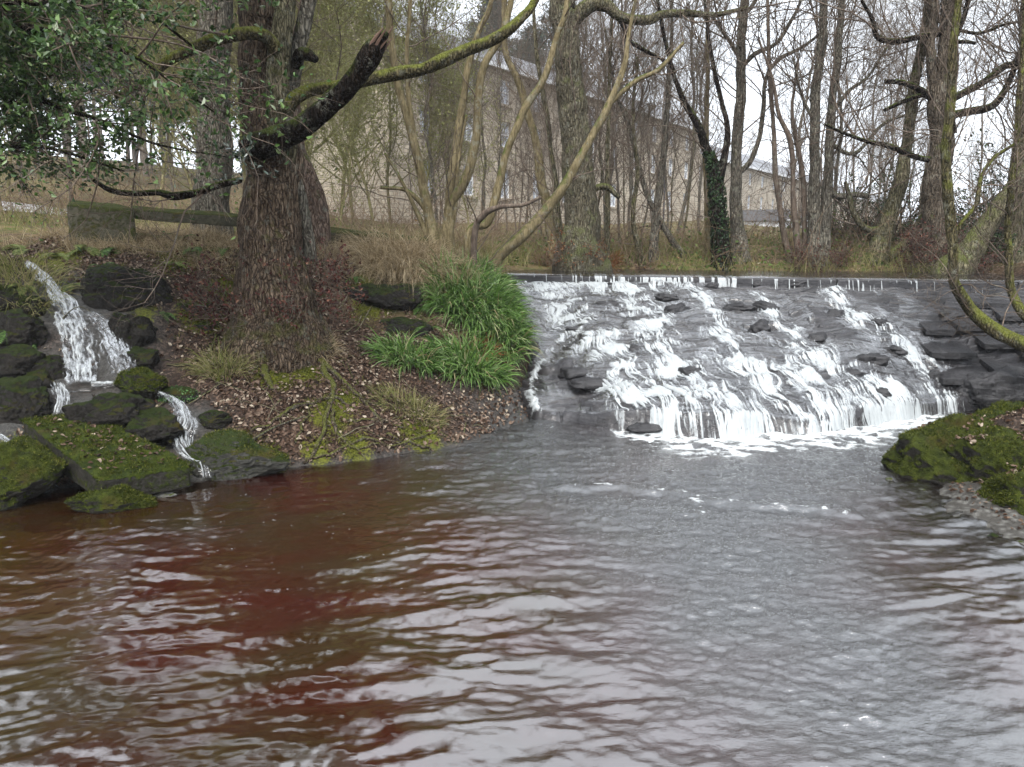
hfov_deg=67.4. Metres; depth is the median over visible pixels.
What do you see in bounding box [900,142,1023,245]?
evergreen bush
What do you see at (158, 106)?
pine tree
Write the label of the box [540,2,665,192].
bare tree
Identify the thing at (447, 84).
bare tree
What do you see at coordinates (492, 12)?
pine tree
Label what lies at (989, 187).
evergreen bush
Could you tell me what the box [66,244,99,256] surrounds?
fern
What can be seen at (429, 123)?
bare tree
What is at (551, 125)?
bare tree
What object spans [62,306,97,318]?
fallen branch
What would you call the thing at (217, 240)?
dead grass
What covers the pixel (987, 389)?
wet rock
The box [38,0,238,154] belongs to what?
willow shrub
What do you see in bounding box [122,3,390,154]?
willow shrub
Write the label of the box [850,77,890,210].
bare tree
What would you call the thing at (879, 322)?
weir rock
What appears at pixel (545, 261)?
grass tussock
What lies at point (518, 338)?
woodrush clump
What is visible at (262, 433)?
fallen branch
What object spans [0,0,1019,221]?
sky
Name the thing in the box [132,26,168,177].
bare tree
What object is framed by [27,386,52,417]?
wet rock
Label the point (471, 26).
pine tree
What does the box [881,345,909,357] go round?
weir rock
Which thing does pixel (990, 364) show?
dry slab
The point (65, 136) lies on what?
pine tree
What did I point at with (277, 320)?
tree
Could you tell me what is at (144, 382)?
mossy rock
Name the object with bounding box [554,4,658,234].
bare tree
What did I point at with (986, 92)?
bare tree
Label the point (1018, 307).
curved tree
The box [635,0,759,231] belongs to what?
bare tree
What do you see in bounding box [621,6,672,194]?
bare tree
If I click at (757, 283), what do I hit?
weir rock
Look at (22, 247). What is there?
fern
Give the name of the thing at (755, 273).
upstream water
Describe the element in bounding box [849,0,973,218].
bare tree
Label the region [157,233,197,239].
fern
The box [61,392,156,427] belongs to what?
wet rock
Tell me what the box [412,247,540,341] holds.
woodrush clump
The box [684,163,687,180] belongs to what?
window
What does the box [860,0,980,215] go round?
bare tree
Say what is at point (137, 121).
bare tree
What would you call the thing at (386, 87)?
willow shrub
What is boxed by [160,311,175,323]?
fern
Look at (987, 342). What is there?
dry slab
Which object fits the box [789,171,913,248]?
evergreen bush
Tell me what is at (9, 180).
willow shrub
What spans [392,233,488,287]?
grass tussock
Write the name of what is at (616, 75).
bare tree
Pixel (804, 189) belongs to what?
sapling
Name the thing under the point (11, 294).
wet rock
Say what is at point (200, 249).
fern
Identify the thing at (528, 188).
bare tree
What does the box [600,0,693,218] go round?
bare tree
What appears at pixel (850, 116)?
bare tree
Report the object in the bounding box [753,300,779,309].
weir rock
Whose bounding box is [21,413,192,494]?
stone slab
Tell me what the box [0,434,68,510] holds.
mossy rock
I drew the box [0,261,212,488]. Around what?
stream water
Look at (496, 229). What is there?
bramble thicket
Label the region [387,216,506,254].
grass tussock
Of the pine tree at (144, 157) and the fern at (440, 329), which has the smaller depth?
the fern at (440, 329)
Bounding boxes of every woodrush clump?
[357,325,456,380]
[411,324,526,395]
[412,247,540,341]
[444,247,528,299]
[464,294,545,377]
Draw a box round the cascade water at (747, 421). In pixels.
[518,280,964,439]
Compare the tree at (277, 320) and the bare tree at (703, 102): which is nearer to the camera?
the tree at (277, 320)
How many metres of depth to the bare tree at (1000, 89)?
24.07 m
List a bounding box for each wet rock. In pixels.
[0,284,48,316]
[0,308,47,348]
[0,344,47,377]
[0,375,43,424]
[24,355,75,387]
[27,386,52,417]
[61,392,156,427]
[79,266,173,311]
[85,263,128,282]
[108,312,157,349]
[121,346,159,370]
[125,407,184,442]
[161,434,184,446]
[197,410,232,429]
[343,283,422,310]
[379,316,432,337]
[956,371,980,408]
[963,365,1023,408]
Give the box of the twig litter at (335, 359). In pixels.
[65,236,523,457]
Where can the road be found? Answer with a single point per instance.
(27, 207)
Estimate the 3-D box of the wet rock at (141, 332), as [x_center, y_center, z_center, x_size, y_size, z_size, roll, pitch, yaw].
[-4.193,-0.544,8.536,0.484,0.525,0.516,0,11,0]
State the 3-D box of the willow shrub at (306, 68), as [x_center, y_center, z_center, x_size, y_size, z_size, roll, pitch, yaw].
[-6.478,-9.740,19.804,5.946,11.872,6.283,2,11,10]
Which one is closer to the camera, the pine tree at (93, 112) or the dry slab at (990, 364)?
the dry slab at (990, 364)
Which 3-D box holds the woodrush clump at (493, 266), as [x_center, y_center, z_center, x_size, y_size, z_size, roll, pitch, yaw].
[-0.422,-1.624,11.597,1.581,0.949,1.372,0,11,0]
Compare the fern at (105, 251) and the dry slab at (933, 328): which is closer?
the fern at (105, 251)
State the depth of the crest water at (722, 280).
12.40 m
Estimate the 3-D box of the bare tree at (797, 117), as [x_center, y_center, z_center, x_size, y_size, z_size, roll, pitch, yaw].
[12.046,-11.192,32.920,5.159,10.410,4.928,-3,11,-15]
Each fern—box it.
[0,330,36,349]
[2,244,32,254]
[7,281,37,294]
[37,252,69,260]
[54,282,79,293]
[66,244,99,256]
[97,247,120,256]
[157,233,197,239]
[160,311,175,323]
[162,261,189,273]
[181,246,201,258]
[210,247,229,255]
[345,276,364,282]
[413,304,443,315]
[415,326,442,332]
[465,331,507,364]
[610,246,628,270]
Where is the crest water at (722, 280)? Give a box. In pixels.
[506,272,1023,292]
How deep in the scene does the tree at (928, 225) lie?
13.64 m
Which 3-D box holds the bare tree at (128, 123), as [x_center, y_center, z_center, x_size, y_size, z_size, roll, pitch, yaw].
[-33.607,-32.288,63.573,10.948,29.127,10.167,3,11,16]
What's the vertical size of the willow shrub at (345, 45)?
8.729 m
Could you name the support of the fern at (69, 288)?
on the ground at (102, 370)
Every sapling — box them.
[424,0,559,258]
[484,0,623,243]
[489,0,740,269]
[554,0,693,265]
[582,1,690,258]
[583,0,687,259]
[617,0,730,261]
[662,0,771,256]
[700,0,884,262]
[717,0,856,265]
[730,3,891,260]
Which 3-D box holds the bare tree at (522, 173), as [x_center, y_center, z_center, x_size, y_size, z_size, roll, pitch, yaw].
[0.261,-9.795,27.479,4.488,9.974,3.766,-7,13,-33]
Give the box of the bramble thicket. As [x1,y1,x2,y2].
[0,127,1006,270]
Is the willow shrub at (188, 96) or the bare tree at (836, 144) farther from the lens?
the bare tree at (836, 144)
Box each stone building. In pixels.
[306,1,712,223]
[710,145,833,223]
[832,184,896,226]
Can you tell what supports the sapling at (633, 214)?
on the ground at (102, 370)
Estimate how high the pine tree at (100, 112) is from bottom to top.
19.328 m
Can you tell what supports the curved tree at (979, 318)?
on the ground at (102, 370)
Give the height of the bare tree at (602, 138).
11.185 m
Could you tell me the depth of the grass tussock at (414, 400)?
8.60 m
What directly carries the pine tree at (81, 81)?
on the ground at (102, 370)
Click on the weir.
(564, 405)
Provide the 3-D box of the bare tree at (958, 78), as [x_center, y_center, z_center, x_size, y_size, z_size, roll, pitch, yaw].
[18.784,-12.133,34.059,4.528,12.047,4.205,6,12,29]
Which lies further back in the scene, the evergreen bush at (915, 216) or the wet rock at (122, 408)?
the evergreen bush at (915, 216)
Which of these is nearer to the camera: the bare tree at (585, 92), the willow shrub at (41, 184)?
the willow shrub at (41, 184)
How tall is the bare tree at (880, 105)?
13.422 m
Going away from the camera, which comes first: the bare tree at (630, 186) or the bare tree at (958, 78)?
the bare tree at (630, 186)
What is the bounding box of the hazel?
[316,0,575,270]
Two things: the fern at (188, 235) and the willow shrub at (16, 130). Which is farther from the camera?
the willow shrub at (16, 130)
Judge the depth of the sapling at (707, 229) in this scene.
15.23 m
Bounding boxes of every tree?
[0,0,343,272]
[1,0,538,464]
[5,4,93,201]
[14,64,100,196]
[36,77,65,164]
[45,47,127,94]
[46,77,87,156]
[51,70,98,156]
[52,64,103,166]
[53,3,149,180]
[53,11,122,160]
[71,6,133,140]
[83,7,187,176]
[84,72,128,161]
[85,14,148,169]
[99,0,314,238]
[99,13,138,167]
[103,67,141,162]
[116,38,134,162]
[117,14,138,170]
[120,0,197,208]
[131,93,187,144]
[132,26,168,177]
[134,1,168,177]
[138,19,153,172]
[146,104,193,166]
[160,0,390,251]
[361,0,501,226]
[378,28,443,217]
[390,42,486,202]
[397,0,486,187]
[398,12,498,189]
[399,0,475,206]
[399,3,494,180]
[400,76,470,220]
[404,0,502,230]
[436,0,518,210]
[438,0,549,236]
[458,10,514,230]
[463,16,477,38]
[468,1,521,57]
[468,17,531,236]
[469,0,516,55]
[474,11,559,234]
[481,0,559,231]
[486,0,557,230]
[492,37,560,221]
[493,33,559,236]
[494,41,551,223]
[498,16,557,233]
[508,0,868,275]
[514,0,648,172]
[514,29,530,49]
[516,24,550,64]
[520,46,561,233]
[522,0,655,181]
[523,2,659,183]
[525,44,563,201]
[528,10,607,200]
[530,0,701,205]
[531,2,641,170]
[536,0,597,83]
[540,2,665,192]
[541,0,674,178]
[545,4,630,158]
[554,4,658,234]
[559,12,684,231]
[580,0,674,184]
[580,0,683,248]
[581,0,702,237]
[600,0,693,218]
[603,0,726,234]
[604,0,771,270]
[620,1,715,236]
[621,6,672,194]
[623,3,693,227]
[631,0,719,227]
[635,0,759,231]
[638,5,712,229]
[643,0,784,233]
[650,0,735,210]
[661,0,923,263]
[662,0,915,267]
[671,0,752,231]
[725,0,1002,271]
[726,0,1022,276]
[729,0,1021,265]
[742,119,766,159]
[746,109,768,158]
[747,0,896,230]
[751,6,855,236]
[774,0,914,227]
[779,2,892,190]
[802,13,886,222]
[807,104,847,176]
[820,85,851,188]
[827,0,981,227]
[828,0,920,198]
[828,0,970,221]
[839,110,876,186]
[840,0,925,208]
[843,4,925,198]
[845,0,919,214]
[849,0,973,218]
[849,20,926,204]
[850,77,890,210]
[853,0,1023,361]
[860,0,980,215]
[871,123,890,219]
[892,6,986,179]
[894,1,1001,178]
[899,0,1023,333]
[904,69,1023,280]
[915,104,929,192]
[933,0,1023,263]
[940,0,1019,161]
[953,0,1019,222]
[956,101,1002,200]
[959,132,988,203]
[965,9,1016,183]
[983,135,1003,194]
[987,104,1013,181]
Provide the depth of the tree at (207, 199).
10.94 m
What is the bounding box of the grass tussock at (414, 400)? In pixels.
[362,379,455,431]
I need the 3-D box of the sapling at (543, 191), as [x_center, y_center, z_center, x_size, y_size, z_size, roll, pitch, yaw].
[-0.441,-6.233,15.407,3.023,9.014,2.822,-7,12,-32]
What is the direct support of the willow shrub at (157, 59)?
on the ground at (102, 370)
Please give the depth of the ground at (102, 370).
8.71 m
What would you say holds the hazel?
on the ground at (102, 370)
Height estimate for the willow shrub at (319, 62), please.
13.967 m
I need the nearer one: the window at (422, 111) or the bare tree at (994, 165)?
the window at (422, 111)
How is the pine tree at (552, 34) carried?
on the ground at (102, 370)
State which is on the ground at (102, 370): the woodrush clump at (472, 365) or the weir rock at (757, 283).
the woodrush clump at (472, 365)
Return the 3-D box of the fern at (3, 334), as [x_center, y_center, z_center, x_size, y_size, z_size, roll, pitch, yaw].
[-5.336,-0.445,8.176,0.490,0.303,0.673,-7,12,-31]
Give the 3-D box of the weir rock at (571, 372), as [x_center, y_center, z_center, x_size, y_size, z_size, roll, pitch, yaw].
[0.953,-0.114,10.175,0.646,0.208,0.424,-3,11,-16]
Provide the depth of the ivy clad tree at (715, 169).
14.58 m
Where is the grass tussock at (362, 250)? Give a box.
[317,214,465,293]
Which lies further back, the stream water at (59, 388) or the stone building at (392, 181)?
the stone building at (392, 181)
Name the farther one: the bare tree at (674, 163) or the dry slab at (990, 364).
the bare tree at (674, 163)
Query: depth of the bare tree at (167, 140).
19.11 m
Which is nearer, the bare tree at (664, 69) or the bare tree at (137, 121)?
the bare tree at (664, 69)
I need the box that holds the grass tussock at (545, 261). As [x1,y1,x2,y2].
[522,245,617,265]
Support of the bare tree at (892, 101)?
on the ground at (102, 370)
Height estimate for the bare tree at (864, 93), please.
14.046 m
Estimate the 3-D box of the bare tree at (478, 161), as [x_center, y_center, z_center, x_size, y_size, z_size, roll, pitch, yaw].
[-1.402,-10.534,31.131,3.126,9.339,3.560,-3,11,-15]
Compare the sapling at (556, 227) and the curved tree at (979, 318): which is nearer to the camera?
the curved tree at (979, 318)
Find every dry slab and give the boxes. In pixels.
[919,321,955,335]
[920,339,977,358]
[937,364,987,384]
[948,318,982,330]
[970,296,1010,307]
[972,333,1013,348]
[978,356,1023,371]
[990,306,1021,320]
[1014,349,1023,356]
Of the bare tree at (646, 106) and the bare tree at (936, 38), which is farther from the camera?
the bare tree at (646, 106)
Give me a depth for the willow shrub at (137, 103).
19.22 m
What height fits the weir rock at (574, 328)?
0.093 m
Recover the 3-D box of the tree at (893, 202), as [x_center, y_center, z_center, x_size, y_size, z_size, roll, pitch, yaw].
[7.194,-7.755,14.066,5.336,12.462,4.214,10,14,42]
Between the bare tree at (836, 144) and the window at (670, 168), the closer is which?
the window at (670, 168)
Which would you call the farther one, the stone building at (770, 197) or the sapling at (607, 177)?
the stone building at (770, 197)
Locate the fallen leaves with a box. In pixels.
[37,417,180,468]
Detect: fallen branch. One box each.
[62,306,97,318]
[252,415,304,439]
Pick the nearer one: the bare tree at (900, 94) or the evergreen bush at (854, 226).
the evergreen bush at (854, 226)
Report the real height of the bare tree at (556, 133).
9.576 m
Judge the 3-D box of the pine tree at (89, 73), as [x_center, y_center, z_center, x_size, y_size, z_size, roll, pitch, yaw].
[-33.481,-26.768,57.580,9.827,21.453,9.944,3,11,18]
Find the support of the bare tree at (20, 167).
on the ground at (102, 370)
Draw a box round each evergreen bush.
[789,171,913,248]
[807,143,996,251]
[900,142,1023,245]
[904,181,1023,263]
[957,112,1023,243]
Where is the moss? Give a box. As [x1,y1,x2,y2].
[3,236,518,457]
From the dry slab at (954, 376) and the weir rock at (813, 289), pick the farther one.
the weir rock at (813, 289)
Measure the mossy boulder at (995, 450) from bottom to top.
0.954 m
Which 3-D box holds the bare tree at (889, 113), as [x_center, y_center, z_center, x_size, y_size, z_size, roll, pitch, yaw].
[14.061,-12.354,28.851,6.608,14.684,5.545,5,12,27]
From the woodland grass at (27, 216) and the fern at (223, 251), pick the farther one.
the woodland grass at (27, 216)
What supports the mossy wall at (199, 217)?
on the ground at (102, 370)
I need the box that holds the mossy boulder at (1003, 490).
[975,468,1023,515]
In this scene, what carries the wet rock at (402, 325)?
on the ground at (102, 370)
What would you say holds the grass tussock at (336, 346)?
on the ground at (102, 370)
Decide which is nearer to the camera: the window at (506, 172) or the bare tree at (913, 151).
the bare tree at (913, 151)
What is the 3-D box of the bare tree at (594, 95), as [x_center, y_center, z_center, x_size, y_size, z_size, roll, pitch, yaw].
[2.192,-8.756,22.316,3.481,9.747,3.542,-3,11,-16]
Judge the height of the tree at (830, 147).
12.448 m
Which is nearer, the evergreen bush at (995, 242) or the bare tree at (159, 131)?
the evergreen bush at (995, 242)
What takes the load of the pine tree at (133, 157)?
on the ground at (102, 370)
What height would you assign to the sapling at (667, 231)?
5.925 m
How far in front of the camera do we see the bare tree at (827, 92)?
30.36 m
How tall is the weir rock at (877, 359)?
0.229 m
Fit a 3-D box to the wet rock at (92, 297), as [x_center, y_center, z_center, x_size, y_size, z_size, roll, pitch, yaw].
[-4.478,-0.937,8.884,1.030,0.828,0.562,0,11,0]
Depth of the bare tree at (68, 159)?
19.62 m
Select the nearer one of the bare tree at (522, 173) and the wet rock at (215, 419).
the wet rock at (215, 419)
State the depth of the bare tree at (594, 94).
22.08 m
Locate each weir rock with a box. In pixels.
[558,367,591,378]
[565,326,578,330]
[567,376,609,390]
[593,300,619,306]
[626,422,662,432]
[627,343,639,352]
[654,293,678,301]
[663,303,690,313]
[678,366,701,375]
[703,282,718,288]
[722,302,757,310]
[746,319,770,334]
[752,281,765,286]
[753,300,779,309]
[787,281,807,287]
[800,287,819,292]
[807,332,827,342]
[826,309,844,317]
[839,368,865,376]
[852,353,889,366]
[868,319,888,326]
[876,387,891,396]
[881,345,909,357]
[927,370,944,381]
[938,307,964,321]
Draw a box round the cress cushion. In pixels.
[156,385,200,403]
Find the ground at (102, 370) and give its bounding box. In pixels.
[0,152,1023,537]
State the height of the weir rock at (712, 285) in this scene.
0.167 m
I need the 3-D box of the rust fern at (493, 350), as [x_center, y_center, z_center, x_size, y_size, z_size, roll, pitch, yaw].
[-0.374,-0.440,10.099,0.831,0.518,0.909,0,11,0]
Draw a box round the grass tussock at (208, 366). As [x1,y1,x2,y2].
[168,336,261,382]
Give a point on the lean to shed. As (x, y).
(746, 218)
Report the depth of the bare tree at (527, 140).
28.21 m
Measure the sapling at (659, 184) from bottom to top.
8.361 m
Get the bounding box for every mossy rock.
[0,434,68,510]
[64,483,157,513]
[113,366,168,399]
[184,428,290,480]
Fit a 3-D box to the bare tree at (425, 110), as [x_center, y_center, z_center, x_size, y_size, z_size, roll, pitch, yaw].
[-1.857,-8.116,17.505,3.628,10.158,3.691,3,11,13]
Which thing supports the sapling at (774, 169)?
on the ground at (102, 370)
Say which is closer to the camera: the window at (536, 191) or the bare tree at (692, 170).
the bare tree at (692, 170)
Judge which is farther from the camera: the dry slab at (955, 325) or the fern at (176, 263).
the dry slab at (955, 325)
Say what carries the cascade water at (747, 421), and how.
on the weir
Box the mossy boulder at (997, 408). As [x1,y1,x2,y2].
[972,399,1023,418]
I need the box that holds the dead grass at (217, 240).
[0,217,510,286]
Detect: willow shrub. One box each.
[0,7,78,199]
[0,8,73,217]
[1,8,124,205]
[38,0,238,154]
[56,0,237,207]
[79,0,236,148]
[83,0,237,189]
[120,1,239,161]
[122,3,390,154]
[137,0,324,181]
[154,0,387,163]
[189,0,399,184]
[230,1,407,156]
[231,10,410,151]
[233,0,436,225]
[235,0,463,223]
[295,0,458,231]
[303,0,402,227]
[316,0,499,227]
[341,0,524,199]
[405,12,531,224]
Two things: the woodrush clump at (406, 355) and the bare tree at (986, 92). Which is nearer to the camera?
the woodrush clump at (406, 355)
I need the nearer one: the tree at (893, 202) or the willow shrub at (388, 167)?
the tree at (893, 202)
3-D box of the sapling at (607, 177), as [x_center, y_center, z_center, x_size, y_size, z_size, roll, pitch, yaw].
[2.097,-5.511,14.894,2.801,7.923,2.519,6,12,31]
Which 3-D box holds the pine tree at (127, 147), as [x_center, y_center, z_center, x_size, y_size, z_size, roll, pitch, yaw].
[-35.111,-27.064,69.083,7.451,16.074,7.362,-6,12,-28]
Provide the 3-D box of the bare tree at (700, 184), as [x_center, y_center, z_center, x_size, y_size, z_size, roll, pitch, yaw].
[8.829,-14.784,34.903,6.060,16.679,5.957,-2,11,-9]
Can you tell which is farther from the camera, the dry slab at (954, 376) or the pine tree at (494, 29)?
the pine tree at (494, 29)
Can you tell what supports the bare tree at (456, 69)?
on the ground at (102, 370)
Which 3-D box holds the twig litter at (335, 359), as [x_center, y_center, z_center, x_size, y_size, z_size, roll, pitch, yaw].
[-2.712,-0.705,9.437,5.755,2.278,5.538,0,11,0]
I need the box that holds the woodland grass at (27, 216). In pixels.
[0,195,1023,277]
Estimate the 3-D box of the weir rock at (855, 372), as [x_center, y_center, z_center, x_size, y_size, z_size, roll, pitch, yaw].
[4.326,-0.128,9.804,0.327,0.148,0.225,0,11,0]
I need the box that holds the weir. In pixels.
[512,274,1023,438]
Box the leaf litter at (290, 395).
[0,231,1023,485]
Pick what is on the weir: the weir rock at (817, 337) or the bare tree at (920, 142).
the weir rock at (817, 337)
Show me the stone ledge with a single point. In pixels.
(200, 325)
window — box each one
[418,111,436,136]
[463,114,472,143]
[463,165,478,198]
[500,80,513,107]
[501,122,513,150]
[501,172,511,200]
[533,175,538,202]
[610,184,616,208]
[668,159,674,177]
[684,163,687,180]
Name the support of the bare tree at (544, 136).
on the ground at (102, 370)
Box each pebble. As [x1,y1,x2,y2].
[153,491,176,497]
[986,533,998,537]
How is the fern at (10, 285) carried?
on the ground at (102, 370)
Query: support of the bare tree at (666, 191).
on the ground at (102, 370)
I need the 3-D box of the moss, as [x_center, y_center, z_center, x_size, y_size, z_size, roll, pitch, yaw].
[-2.440,-0.552,8.728,5.201,2.258,4.639,0,11,0]
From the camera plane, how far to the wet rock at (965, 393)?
10.05 m
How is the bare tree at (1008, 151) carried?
on the ground at (102, 370)
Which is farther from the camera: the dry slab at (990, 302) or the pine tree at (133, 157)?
the pine tree at (133, 157)
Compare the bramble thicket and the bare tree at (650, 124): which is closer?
the bramble thicket
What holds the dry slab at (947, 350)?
on the weir
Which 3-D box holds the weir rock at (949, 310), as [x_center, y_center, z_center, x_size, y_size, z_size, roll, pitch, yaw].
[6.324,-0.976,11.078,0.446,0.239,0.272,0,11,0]
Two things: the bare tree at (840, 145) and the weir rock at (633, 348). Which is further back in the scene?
the bare tree at (840, 145)
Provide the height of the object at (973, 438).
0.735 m
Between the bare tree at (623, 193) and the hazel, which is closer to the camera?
the hazel
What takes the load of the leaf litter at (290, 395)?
on the ground at (102, 370)
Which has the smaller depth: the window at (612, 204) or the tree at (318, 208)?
the tree at (318, 208)
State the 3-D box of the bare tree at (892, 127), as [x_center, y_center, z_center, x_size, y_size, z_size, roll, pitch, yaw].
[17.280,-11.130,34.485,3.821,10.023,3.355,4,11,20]
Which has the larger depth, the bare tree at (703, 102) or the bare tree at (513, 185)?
the bare tree at (703, 102)
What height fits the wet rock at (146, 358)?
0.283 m
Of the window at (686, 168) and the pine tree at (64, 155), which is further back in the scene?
the pine tree at (64, 155)
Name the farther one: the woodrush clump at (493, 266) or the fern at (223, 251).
the woodrush clump at (493, 266)
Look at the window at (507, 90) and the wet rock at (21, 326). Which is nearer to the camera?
the wet rock at (21, 326)
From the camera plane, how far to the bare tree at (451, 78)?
22.31 m
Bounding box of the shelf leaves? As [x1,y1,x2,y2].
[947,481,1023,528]
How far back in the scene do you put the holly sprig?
8.03 m
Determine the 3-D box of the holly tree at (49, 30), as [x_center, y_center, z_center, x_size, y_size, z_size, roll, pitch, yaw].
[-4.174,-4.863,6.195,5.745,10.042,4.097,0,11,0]
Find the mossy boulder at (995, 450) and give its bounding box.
[946,424,1023,483]
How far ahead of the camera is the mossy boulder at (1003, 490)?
6.19 m
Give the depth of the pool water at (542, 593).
4.58 m
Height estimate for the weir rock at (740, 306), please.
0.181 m
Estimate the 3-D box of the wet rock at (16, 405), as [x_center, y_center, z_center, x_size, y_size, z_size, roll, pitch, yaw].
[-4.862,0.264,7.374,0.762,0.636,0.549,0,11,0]
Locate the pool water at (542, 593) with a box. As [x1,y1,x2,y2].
[0,409,1023,766]
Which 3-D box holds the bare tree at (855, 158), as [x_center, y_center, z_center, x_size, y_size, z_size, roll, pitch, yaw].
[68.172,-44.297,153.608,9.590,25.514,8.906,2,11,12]
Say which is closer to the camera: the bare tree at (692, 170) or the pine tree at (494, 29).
the bare tree at (692, 170)
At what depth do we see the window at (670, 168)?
67.97 m
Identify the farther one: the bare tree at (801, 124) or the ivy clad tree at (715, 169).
the bare tree at (801, 124)
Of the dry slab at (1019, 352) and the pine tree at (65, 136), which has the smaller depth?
the dry slab at (1019, 352)
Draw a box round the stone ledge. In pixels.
[194,320,218,330]
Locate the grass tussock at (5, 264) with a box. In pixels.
[0,236,92,323]
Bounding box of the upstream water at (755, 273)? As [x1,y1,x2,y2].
[517,269,1018,278]
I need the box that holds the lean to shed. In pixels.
[742,209,807,226]
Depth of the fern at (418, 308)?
10.33 m
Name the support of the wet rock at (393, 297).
on the ground at (102, 370)
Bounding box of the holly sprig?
[211,132,278,192]
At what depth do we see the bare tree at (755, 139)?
183.02 m
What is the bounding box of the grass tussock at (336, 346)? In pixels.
[294,318,352,369]
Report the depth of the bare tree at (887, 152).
31.66 m
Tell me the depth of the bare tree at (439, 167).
28.39 m
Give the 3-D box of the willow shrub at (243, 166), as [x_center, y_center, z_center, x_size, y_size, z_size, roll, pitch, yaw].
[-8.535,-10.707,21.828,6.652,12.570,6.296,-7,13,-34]
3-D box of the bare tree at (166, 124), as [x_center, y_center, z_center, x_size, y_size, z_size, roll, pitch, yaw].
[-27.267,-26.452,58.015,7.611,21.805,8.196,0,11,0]
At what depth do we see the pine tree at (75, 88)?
57.38 m
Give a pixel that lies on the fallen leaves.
(119, 448)
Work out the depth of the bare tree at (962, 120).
36.15 m
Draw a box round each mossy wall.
[67,200,237,247]
[330,227,427,247]
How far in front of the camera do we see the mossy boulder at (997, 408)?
8.26 m
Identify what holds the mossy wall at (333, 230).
on the ground at (102, 370)
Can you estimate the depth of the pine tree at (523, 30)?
90.29 m
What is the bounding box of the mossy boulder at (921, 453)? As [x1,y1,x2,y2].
[880,413,993,484]
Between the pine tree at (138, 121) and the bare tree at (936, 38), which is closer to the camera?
the bare tree at (936, 38)
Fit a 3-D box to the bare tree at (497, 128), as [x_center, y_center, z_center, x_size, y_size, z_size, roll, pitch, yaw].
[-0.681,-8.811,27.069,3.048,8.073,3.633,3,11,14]
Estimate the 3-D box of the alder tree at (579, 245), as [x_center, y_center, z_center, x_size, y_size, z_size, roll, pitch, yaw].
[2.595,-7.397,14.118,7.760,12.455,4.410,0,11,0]
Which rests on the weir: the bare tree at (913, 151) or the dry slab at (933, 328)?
the dry slab at (933, 328)
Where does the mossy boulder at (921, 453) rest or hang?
on the ground at (102, 370)
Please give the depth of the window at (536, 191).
50.17 m
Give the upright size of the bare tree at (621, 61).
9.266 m
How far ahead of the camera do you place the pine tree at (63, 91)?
63.35 m
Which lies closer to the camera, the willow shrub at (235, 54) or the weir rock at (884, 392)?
the weir rock at (884, 392)
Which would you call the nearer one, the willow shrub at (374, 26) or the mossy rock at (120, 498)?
the mossy rock at (120, 498)
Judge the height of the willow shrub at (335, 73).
16.062 m
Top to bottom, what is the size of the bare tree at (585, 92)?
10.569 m
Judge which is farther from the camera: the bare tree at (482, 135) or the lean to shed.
the lean to shed
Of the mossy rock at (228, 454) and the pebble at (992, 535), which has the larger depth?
the mossy rock at (228, 454)
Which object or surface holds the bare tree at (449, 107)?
on the ground at (102, 370)
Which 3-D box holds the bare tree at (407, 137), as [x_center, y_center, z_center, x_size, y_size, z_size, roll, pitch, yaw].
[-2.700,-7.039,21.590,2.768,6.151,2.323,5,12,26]
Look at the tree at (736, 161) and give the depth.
14.80 m
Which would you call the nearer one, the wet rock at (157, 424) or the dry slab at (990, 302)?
the wet rock at (157, 424)
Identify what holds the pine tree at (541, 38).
on the ground at (102, 370)
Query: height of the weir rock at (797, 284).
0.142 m
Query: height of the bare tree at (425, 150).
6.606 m
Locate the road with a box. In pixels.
[2,201,66,215]
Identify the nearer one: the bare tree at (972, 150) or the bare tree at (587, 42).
the bare tree at (587, 42)
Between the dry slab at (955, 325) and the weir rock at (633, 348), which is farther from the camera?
the dry slab at (955, 325)
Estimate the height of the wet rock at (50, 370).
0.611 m
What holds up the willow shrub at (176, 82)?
on the ground at (102, 370)
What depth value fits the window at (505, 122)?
46.93 m
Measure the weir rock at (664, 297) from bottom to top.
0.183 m
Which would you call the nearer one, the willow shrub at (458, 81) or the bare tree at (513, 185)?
the willow shrub at (458, 81)
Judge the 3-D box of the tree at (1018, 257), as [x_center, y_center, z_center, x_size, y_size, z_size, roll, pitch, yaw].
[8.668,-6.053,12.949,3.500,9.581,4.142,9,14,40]
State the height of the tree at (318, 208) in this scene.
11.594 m
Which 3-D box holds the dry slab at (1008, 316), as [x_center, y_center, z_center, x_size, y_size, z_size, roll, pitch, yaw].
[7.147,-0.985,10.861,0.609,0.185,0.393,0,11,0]
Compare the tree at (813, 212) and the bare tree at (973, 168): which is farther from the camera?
the bare tree at (973, 168)
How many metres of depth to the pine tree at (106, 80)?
64.50 m
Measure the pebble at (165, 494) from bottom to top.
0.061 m
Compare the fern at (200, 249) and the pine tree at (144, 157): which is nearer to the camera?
the fern at (200, 249)
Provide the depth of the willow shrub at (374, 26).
23.64 m
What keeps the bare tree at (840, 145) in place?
on the ground at (102, 370)
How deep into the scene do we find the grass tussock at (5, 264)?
8.68 m

